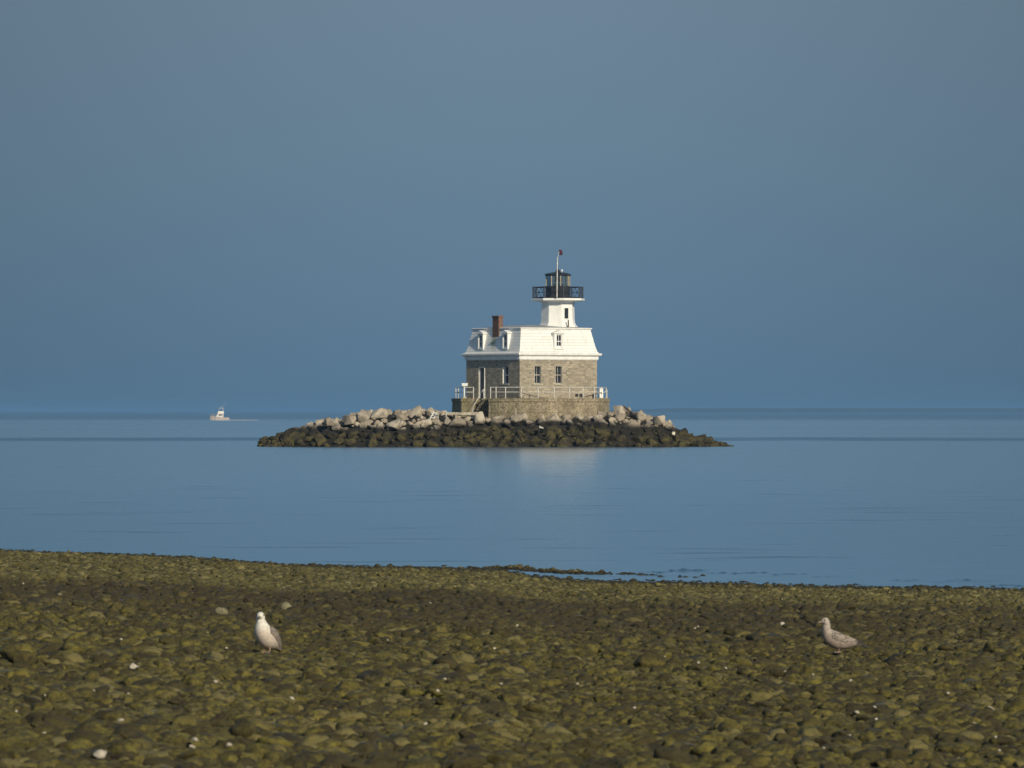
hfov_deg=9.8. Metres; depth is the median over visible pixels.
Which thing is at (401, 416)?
boulder
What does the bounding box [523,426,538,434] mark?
boulder
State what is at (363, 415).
boulder
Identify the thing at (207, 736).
cobble
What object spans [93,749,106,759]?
shell
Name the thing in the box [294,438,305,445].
boulder
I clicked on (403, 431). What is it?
boulder
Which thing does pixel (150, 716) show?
cobble
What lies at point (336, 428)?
boulder
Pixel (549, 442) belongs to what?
boulder
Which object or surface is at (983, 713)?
cobble
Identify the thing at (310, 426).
boulder
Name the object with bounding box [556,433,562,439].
boulder
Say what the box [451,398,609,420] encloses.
pier
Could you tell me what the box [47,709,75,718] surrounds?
cobble
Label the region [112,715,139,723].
cobble
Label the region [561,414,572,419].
boulder
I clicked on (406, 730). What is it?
cobble
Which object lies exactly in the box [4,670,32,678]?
cobble
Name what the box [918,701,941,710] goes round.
cobble
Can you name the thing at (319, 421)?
boulder
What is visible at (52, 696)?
cobble
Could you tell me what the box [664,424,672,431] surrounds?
boulder
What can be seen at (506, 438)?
boulder
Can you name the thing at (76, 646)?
cobble
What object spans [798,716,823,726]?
cobble
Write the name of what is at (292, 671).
cobble
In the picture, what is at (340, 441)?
boulder
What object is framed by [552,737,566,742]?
cobble
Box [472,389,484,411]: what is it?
stairs
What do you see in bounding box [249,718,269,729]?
cobble
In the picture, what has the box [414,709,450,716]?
cobble
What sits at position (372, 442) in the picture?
boulder
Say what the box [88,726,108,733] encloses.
cobble
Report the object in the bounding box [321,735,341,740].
cobble
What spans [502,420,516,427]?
boulder
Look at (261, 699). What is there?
cobble
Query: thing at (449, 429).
boulder
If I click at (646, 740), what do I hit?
cobble
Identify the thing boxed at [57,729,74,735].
cobble
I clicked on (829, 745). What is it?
cobble
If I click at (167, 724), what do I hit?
cobble
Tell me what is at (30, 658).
boulder
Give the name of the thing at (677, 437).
boulder
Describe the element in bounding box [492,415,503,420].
boulder
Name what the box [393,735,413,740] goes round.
cobble
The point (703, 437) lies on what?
boulder
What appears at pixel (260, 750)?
cobble
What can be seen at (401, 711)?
cobble
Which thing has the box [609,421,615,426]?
boulder
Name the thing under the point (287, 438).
boulder
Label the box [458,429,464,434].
boulder
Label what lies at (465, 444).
boulder
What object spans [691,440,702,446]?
boulder
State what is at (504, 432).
boulder
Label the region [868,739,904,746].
cobble
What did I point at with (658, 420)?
boulder
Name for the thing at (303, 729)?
cobble
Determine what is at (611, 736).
cobble
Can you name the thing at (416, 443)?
boulder
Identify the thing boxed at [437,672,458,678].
cobble
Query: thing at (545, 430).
boulder
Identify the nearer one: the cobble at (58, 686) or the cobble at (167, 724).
the cobble at (167, 724)
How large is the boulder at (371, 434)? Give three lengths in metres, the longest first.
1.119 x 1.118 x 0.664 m
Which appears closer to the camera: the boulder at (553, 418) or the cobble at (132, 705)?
the cobble at (132, 705)
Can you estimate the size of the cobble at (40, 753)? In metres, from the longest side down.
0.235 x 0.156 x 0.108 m
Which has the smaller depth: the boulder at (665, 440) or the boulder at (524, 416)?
the boulder at (665, 440)
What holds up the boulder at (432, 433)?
on the island ground at (626, 433)
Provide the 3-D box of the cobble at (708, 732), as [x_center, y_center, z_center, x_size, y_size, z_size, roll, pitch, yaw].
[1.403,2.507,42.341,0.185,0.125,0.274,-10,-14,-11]
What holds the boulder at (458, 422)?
on the island ground at (626, 433)
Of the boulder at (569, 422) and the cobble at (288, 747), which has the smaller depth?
the cobble at (288, 747)
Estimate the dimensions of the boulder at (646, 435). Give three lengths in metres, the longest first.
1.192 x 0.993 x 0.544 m
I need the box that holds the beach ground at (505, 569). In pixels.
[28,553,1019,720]
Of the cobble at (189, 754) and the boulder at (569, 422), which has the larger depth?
the boulder at (569, 422)
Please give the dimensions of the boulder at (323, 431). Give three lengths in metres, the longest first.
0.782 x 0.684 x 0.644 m
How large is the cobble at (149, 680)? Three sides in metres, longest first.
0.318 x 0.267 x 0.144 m
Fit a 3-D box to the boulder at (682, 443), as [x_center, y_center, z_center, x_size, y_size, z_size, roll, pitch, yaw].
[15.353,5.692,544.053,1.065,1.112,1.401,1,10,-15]
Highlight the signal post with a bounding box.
[462,383,467,397]
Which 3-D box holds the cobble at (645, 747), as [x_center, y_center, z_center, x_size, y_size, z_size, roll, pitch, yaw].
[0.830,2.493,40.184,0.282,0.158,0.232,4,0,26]
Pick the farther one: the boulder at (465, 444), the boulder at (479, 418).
the boulder at (479, 418)
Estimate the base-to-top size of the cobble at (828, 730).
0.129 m
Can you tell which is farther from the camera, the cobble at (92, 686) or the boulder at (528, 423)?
the boulder at (528, 423)
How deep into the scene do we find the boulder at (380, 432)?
544.00 m
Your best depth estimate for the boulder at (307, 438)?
544.77 m
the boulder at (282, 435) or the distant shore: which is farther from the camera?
the distant shore
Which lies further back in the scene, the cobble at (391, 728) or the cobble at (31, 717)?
the cobble at (391, 728)
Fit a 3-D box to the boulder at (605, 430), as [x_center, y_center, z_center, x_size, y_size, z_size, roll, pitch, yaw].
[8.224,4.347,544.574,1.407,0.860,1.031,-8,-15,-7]
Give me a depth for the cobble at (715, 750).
39.30 m
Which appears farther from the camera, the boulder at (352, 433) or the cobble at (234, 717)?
the boulder at (352, 433)
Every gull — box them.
[254,612,282,652]
[817,617,865,652]
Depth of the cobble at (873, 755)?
39.45 m
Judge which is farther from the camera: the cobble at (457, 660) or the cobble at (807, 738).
the cobble at (457, 660)
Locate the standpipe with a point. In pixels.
(484, 382)
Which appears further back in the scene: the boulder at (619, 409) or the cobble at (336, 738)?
the boulder at (619, 409)
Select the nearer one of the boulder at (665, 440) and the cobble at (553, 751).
the cobble at (553, 751)
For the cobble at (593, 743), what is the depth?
40.12 m
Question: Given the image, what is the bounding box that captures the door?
[479,367,483,397]
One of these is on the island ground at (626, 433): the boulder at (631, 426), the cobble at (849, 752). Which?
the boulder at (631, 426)
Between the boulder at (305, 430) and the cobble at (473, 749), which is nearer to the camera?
the cobble at (473, 749)
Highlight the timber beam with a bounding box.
[447,412,477,414]
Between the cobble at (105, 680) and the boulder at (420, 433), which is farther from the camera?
the boulder at (420, 433)
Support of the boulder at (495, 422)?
on the island ground at (626, 433)
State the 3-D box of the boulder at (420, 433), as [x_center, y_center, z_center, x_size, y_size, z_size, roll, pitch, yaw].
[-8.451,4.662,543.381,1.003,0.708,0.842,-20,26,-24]
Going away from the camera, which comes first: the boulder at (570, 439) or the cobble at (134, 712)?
the cobble at (134, 712)
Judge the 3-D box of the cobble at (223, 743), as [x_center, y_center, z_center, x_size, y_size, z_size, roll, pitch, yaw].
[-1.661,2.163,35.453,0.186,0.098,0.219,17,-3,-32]
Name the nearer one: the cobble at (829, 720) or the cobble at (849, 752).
the cobble at (849, 752)
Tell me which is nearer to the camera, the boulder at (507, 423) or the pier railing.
the boulder at (507, 423)
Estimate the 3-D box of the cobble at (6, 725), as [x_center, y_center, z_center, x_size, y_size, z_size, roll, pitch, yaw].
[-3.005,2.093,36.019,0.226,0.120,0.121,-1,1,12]
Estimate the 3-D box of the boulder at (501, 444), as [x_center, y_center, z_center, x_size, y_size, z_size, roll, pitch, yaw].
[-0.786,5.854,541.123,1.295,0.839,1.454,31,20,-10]
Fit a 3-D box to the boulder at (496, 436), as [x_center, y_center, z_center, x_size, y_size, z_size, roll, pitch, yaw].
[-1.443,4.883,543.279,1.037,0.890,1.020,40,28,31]
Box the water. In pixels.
[0,412,1023,589]
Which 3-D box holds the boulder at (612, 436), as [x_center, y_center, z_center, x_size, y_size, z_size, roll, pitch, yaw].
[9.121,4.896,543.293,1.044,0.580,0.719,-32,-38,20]
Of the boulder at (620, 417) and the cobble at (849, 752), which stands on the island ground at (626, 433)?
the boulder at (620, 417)
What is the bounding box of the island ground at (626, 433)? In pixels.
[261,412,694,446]
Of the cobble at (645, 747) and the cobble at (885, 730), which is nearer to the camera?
the cobble at (645, 747)
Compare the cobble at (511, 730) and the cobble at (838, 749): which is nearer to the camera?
the cobble at (838, 749)
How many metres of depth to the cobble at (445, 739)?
37.50 m
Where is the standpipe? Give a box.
[484,368,484,397]
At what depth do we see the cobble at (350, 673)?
50.07 m
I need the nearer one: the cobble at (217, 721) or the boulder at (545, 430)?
the cobble at (217, 721)
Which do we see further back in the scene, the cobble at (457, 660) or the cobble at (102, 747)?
the cobble at (457, 660)
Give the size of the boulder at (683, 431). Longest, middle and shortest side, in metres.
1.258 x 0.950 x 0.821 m
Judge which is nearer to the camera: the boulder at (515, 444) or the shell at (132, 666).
the shell at (132, 666)
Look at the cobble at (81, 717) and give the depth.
37.20 m
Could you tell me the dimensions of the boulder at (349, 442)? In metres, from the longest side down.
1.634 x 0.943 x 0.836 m
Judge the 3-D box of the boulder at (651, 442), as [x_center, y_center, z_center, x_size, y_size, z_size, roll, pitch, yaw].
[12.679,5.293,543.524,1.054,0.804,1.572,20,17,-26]
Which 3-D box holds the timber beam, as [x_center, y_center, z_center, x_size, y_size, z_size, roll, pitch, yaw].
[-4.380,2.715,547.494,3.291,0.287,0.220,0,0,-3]
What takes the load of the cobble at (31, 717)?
on the beach ground at (505, 569)
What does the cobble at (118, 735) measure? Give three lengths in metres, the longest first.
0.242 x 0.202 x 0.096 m
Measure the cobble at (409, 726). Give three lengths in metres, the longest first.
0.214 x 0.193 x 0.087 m
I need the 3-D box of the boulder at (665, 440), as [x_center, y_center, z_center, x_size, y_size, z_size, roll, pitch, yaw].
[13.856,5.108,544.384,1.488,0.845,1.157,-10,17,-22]
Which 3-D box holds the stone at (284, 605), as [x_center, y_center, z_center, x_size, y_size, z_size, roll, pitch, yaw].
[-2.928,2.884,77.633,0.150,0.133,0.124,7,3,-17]
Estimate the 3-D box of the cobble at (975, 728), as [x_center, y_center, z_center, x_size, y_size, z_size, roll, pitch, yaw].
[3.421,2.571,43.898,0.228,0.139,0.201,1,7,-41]
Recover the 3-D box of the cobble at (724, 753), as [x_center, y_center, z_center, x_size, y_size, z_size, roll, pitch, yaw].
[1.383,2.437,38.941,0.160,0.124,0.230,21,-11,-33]
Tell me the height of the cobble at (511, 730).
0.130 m
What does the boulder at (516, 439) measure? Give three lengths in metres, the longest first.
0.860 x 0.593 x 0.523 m
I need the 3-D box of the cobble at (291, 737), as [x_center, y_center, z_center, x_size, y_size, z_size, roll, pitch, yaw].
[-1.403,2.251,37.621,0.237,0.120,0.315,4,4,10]
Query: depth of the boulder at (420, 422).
545.38 m
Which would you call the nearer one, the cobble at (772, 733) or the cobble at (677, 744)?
the cobble at (677, 744)
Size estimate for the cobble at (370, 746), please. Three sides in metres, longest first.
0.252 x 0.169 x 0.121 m
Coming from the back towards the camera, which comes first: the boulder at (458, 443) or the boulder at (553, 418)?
the boulder at (553, 418)
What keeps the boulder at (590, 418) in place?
on the island ground at (626, 433)
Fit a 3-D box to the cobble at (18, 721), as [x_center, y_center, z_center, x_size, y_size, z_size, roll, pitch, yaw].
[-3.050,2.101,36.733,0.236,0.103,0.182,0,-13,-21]
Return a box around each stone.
[215,607,227,614]
[280,602,291,608]
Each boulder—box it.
[0,642,37,659]
[7,651,38,665]
[270,436,279,440]
[280,431,290,437]
[280,436,289,442]
[288,430,301,442]
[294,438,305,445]
[298,427,309,434]
[304,436,313,441]
[307,423,314,429]
[309,424,322,434]
[314,433,326,445]
[315,419,323,424]
[320,428,327,434]
[324,417,332,424]
[327,431,337,437]
[331,424,340,431]
[333,419,341,426]
[333,438,343,444]
[337,431,345,437]
[342,415,355,424]
[342,438,355,446]
[347,430,357,437]
[358,409,369,421]
[358,432,368,438]
[359,420,370,428]
[366,437,377,446]
[368,425,376,429]
[368,431,376,438]
[371,408,388,419]
[374,430,382,435]
[377,421,384,429]
[382,434,390,443]
[386,418,399,429]
[396,409,407,420]
[396,427,407,436]
[396,434,406,441]
[407,405,421,416]
[412,424,419,429]
[413,440,424,446]
[415,420,424,425]
[415,430,423,437]
[421,418,431,424]
[425,429,437,438]
[425,440,438,446]
[427,407,434,414]
[433,425,440,430]
[440,436,453,443]
[440,441,454,446]
[443,416,450,425]
[446,427,457,434]
[448,417,465,427]
[453,439,462,446]
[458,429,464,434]
[462,442,470,446]
[463,434,470,438]
[463,437,476,444]
[473,426,491,432]
[474,411,484,424]
[477,432,485,438]
[479,437,493,446]
[488,419,502,425]
[491,431,501,440]
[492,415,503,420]
[496,442,508,446]
[501,430,510,435]
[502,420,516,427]
[502,435,511,441]
[509,413,528,423]
[509,442,517,446]
[513,417,521,423]
[513,437,521,442]
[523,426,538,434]
[524,420,534,426]
[525,436,538,443]
[537,419,546,425]
[541,427,552,436]
[545,414,559,424]
[546,431,555,438]
[546,438,553,446]
[547,424,558,430]
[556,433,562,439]
[557,438,570,446]
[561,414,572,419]
[563,435,573,442]
[566,419,572,425]
[566,425,576,430]
[571,430,582,436]
[575,414,583,420]
[576,438,587,444]
[580,418,588,424]
[582,424,588,430]
[583,429,594,437]
[584,439,591,443]
[585,416,593,420]
[593,413,603,419]
[593,418,607,428]
[595,427,610,433]
[596,441,605,446]
[606,412,613,417]
[607,433,616,440]
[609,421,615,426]
[613,405,625,415]
[615,413,625,420]
[616,435,625,441]
[623,420,639,431]
[632,434,644,442]
[633,650,666,667]
[635,412,646,420]
[642,431,654,439]
[646,419,654,424]
[646,438,658,446]
[653,415,664,424]
[658,436,671,444]
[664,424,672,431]
[673,433,690,445]
[677,440,687,446]
[678,428,687,434]
[689,434,707,440]
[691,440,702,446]
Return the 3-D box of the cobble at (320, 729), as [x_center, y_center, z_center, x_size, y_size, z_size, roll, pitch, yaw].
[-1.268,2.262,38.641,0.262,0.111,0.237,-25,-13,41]
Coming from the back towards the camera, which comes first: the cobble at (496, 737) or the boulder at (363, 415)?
the boulder at (363, 415)
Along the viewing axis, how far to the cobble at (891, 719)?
45.11 m
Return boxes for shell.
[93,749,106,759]
[129,663,138,668]
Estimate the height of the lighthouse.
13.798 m
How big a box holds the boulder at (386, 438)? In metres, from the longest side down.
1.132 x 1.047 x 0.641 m
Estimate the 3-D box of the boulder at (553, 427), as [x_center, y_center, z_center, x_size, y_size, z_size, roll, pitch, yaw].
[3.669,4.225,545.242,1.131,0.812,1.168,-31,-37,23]
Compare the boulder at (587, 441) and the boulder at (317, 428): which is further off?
the boulder at (317, 428)
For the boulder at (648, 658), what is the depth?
58.40 m
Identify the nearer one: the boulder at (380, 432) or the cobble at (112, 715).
the cobble at (112, 715)
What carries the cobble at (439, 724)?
on the beach ground at (505, 569)
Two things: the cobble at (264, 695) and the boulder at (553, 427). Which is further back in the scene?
the boulder at (553, 427)
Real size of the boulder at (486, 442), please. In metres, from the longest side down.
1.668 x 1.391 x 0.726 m
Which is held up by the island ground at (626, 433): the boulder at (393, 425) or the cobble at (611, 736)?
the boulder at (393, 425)
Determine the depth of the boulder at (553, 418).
547.31 m
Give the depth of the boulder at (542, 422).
546.76 m
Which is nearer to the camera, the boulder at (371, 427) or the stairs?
the boulder at (371, 427)
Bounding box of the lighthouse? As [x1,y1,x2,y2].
[461,253,601,397]
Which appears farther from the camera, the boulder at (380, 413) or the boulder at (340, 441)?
the boulder at (380, 413)
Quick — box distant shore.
[610,408,1023,411]
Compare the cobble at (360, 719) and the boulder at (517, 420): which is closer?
the cobble at (360, 719)
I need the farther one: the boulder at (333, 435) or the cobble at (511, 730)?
the boulder at (333, 435)
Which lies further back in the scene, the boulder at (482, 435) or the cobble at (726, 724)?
the boulder at (482, 435)
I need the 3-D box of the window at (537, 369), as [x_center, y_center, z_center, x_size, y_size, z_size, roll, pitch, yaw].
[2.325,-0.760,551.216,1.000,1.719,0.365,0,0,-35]
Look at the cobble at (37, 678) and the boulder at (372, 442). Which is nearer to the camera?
the cobble at (37, 678)
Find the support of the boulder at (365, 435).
on the island ground at (626, 433)
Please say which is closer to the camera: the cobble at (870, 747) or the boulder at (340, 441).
the cobble at (870, 747)
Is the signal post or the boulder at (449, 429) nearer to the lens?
the boulder at (449, 429)
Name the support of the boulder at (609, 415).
on the island ground at (626, 433)
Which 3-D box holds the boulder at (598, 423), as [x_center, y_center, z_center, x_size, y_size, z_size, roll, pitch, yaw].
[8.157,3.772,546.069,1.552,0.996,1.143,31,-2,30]
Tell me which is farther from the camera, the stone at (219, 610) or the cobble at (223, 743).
the stone at (219, 610)
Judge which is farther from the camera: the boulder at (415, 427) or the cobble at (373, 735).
the boulder at (415, 427)
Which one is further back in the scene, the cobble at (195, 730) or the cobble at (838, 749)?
the cobble at (838, 749)
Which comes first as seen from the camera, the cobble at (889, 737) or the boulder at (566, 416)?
the cobble at (889, 737)
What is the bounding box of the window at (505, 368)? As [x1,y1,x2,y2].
[501,366,508,384]
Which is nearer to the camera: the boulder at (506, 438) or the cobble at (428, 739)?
the cobble at (428, 739)
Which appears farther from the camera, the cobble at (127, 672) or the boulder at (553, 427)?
the boulder at (553, 427)
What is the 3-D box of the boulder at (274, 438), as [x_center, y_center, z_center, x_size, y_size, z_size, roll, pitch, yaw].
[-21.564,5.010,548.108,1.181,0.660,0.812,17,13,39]
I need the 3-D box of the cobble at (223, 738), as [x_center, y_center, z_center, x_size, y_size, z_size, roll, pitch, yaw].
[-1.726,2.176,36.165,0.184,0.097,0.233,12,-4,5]
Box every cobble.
[0,718,26,724]
[0,723,19,728]
[0,736,28,750]
[2,715,24,718]
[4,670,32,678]
[22,747,54,759]
[25,673,57,681]
[25,712,44,722]
[41,691,69,702]
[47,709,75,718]
[48,684,62,688]
[56,741,87,750]
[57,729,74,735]
[58,641,86,654]
[67,730,104,741]
[72,713,93,722]
[73,683,99,689]
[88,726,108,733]
[91,744,110,749]
[93,676,114,683]
[94,710,139,720]
[100,734,122,739]
[111,728,151,740]
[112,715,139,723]
[115,724,147,734]
[118,671,137,675]
[118,683,143,691]
[124,702,146,709]
[124,734,154,745]
[129,710,145,714]
[132,677,163,685]
[133,692,144,696]
[140,715,159,719]
[161,721,171,725]
[171,715,198,731]
[177,749,204,759]
[179,724,207,735]
[193,733,220,742]
[209,716,232,726]
[212,740,240,750]
[217,736,230,739]
[227,713,257,720]
[228,738,255,746]
[234,715,255,723]
[244,743,276,758]
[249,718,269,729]
[251,692,273,699]
[253,698,270,701]
[256,736,293,746]
[271,743,286,751]
[273,732,300,742]
[281,668,301,674]
[284,746,298,751]
[295,723,319,732]
[295,734,329,744]
[296,750,312,755]
[300,725,335,735]
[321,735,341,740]
[339,669,357,678]
[348,748,367,753]
[354,740,378,752]
[355,718,366,722]
[356,670,382,680]
[362,731,396,744]
[373,727,401,729]
[385,705,411,719]
[393,729,413,732]
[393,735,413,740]
[398,663,423,669]
[402,724,417,729]
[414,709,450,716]
[421,736,437,742]
[426,721,445,728]
[427,734,457,747]
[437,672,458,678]
[447,655,464,662]
[452,705,482,718]
[464,746,489,752]
[478,734,512,743]
[501,726,516,732]
[541,722,561,727]
[548,749,566,753]
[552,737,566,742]
[567,726,587,734]
[569,738,603,749]
[599,728,621,733]
[605,734,620,738]
[630,735,656,745]
[631,745,653,750]
[652,747,691,763]
[672,741,695,748]
[691,740,717,756]
[700,730,722,737]
[711,747,722,753]
[717,719,743,732]
[717,750,735,757]
[734,731,768,744]
[754,750,773,755]
[759,728,770,733]
[767,728,786,738]
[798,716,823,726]
[798,726,818,731]
[798,736,819,742]
[807,750,827,753]
[818,725,839,736]
[819,743,838,746]
[822,718,841,725]
[828,745,850,752]
[838,747,860,758]
[845,736,861,743]
[853,749,884,760]
[857,745,875,749]
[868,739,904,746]
[871,701,900,710]
[871,717,897,724]
[875,727,903,735]
[877,735,899,740]
[892,723,915,730]
[895,714,925,725]
[904,739,928,750]
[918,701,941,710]
[966,726,987,730]
[970,709,989,719]
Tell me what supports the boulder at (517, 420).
on the island ground at (626, 433)
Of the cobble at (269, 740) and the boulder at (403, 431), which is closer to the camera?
the cobble at (269, 740)
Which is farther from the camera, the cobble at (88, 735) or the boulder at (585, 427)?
the boulder at (585, 427)
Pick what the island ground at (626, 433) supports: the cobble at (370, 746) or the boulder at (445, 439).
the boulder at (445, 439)
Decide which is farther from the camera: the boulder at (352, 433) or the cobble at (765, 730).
the boulder at (352, 433)
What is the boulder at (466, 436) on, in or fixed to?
on the island ground at (626, 433)
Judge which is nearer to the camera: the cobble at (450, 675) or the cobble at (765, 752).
the cobble at (765, 752)
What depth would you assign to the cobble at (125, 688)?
43.61 m
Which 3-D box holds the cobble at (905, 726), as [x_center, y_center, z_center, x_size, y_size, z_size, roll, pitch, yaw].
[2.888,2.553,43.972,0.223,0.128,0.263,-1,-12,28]
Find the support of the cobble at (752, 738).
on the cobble
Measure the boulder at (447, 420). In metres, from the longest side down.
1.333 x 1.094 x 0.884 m
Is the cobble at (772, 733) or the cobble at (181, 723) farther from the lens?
the cobble at (772, 733)
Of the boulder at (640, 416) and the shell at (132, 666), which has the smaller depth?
the shell at (132, 666)
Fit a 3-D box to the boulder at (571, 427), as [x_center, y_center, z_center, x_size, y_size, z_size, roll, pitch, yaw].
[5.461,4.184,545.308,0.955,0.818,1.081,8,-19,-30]
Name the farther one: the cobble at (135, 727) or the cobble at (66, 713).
the cobble at (66, 713)
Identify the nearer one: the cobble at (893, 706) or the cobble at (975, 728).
the cobble at (975, 728)
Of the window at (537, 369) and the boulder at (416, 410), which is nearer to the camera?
the boulder at (416, 410)
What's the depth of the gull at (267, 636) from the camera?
57.21 m
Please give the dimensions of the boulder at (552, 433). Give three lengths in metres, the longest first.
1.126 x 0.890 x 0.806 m
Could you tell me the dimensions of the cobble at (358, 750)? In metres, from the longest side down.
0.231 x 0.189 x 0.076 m
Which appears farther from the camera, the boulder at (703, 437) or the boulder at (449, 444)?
the boulder at (703, 437)
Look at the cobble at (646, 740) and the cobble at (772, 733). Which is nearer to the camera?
the cobble at (646, 740)
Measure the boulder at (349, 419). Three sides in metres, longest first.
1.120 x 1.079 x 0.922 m
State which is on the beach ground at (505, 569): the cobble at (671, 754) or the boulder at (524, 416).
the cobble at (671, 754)
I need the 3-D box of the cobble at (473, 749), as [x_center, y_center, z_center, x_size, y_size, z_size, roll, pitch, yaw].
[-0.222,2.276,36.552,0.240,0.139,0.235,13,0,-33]
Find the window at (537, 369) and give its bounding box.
[534,366,542,384]
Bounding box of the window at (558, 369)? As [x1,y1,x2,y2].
[554,366,563,384]
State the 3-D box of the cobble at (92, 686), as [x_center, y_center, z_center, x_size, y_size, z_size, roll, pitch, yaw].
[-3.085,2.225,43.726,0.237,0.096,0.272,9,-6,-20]
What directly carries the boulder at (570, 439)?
on the island ground at (626, 433)
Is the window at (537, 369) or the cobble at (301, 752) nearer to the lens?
the cobble at (301, 752)
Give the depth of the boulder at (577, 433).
543.71 m
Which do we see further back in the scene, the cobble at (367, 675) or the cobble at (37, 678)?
the cobble at (367, 675)
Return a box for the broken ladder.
[430,411,446,419]
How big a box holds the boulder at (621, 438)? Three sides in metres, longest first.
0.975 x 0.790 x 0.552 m
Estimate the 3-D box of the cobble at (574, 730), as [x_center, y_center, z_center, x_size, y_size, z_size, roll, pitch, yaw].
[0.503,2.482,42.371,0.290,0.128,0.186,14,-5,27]
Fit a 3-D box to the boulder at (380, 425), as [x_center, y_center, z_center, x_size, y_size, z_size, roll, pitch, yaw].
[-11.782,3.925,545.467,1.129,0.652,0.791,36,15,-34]
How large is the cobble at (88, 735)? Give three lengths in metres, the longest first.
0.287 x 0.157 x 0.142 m
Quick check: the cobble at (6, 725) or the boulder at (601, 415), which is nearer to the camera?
the cobble at (6, 725)
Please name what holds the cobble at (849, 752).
on the cobble at (838, 749)
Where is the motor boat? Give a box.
[210,403,228,419]
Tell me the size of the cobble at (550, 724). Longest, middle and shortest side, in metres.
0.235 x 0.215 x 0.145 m
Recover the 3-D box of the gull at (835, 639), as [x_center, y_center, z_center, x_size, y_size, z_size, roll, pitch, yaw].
[3.561,2.711,64.866,0.535,0.378,0.208,0,0,-8]
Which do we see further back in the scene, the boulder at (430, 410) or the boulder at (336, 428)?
the boulder at (430, 410)
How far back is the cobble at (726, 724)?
43.46 m
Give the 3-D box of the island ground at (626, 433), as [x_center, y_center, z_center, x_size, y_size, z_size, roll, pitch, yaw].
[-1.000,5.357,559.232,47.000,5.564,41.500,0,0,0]
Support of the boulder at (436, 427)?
on the island ground at (626, 433)
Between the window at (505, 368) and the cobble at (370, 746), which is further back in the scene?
the window at (505, 368)
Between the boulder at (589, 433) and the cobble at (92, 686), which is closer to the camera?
the cobble at (92, 686)
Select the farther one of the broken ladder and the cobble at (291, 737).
the broken ladder
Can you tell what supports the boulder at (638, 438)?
on the island ground at (626, 433)
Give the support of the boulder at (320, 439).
on the island ground at (626, 433)
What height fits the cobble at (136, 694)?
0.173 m
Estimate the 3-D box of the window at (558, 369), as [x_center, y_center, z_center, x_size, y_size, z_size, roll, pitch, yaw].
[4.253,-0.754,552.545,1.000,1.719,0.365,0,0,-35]
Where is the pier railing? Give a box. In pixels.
[455,387,606,397]
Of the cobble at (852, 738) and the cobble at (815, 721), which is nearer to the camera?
the cobble at (852, 738)
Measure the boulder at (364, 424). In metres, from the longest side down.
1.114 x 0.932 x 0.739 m
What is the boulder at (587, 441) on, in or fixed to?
on the island ground at (626, 433)
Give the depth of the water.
220.69 m
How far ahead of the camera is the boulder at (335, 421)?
547.49 m
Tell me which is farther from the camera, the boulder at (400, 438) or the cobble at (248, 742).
the boulder at (400, 438)
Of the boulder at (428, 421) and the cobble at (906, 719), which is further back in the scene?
the boulder at (428, 421)
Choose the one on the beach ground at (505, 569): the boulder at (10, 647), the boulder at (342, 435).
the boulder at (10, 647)
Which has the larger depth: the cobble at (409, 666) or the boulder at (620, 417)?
the boulder at (620, 417)
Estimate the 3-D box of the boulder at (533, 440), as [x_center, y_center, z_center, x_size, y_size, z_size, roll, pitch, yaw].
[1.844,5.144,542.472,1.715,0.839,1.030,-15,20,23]
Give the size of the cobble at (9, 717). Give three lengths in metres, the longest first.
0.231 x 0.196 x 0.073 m
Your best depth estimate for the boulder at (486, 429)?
544.66 m
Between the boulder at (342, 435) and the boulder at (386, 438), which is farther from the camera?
the boulder at (342, 435)
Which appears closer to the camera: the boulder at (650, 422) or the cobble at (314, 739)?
the cobble at (314, 739)
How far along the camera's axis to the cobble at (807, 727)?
43.60 m
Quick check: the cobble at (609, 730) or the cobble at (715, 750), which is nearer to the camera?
the cobble at (715, 750)
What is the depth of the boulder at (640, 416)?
547.32 m
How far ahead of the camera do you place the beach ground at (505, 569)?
96.38 m
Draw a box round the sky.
[0,0,1023,411]
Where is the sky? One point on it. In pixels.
(243, 205)
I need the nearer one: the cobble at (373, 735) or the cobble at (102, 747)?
the cobble at (102, 747)
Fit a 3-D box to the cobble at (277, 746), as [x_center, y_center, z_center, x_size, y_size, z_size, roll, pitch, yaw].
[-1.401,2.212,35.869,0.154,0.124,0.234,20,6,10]
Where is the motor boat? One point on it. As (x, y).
(219, 415)
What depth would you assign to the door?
555.45 m
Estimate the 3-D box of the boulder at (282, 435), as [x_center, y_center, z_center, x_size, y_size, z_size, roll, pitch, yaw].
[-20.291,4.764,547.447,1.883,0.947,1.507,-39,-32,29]
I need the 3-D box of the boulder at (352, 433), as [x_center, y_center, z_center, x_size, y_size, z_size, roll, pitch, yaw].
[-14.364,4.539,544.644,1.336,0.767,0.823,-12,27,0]

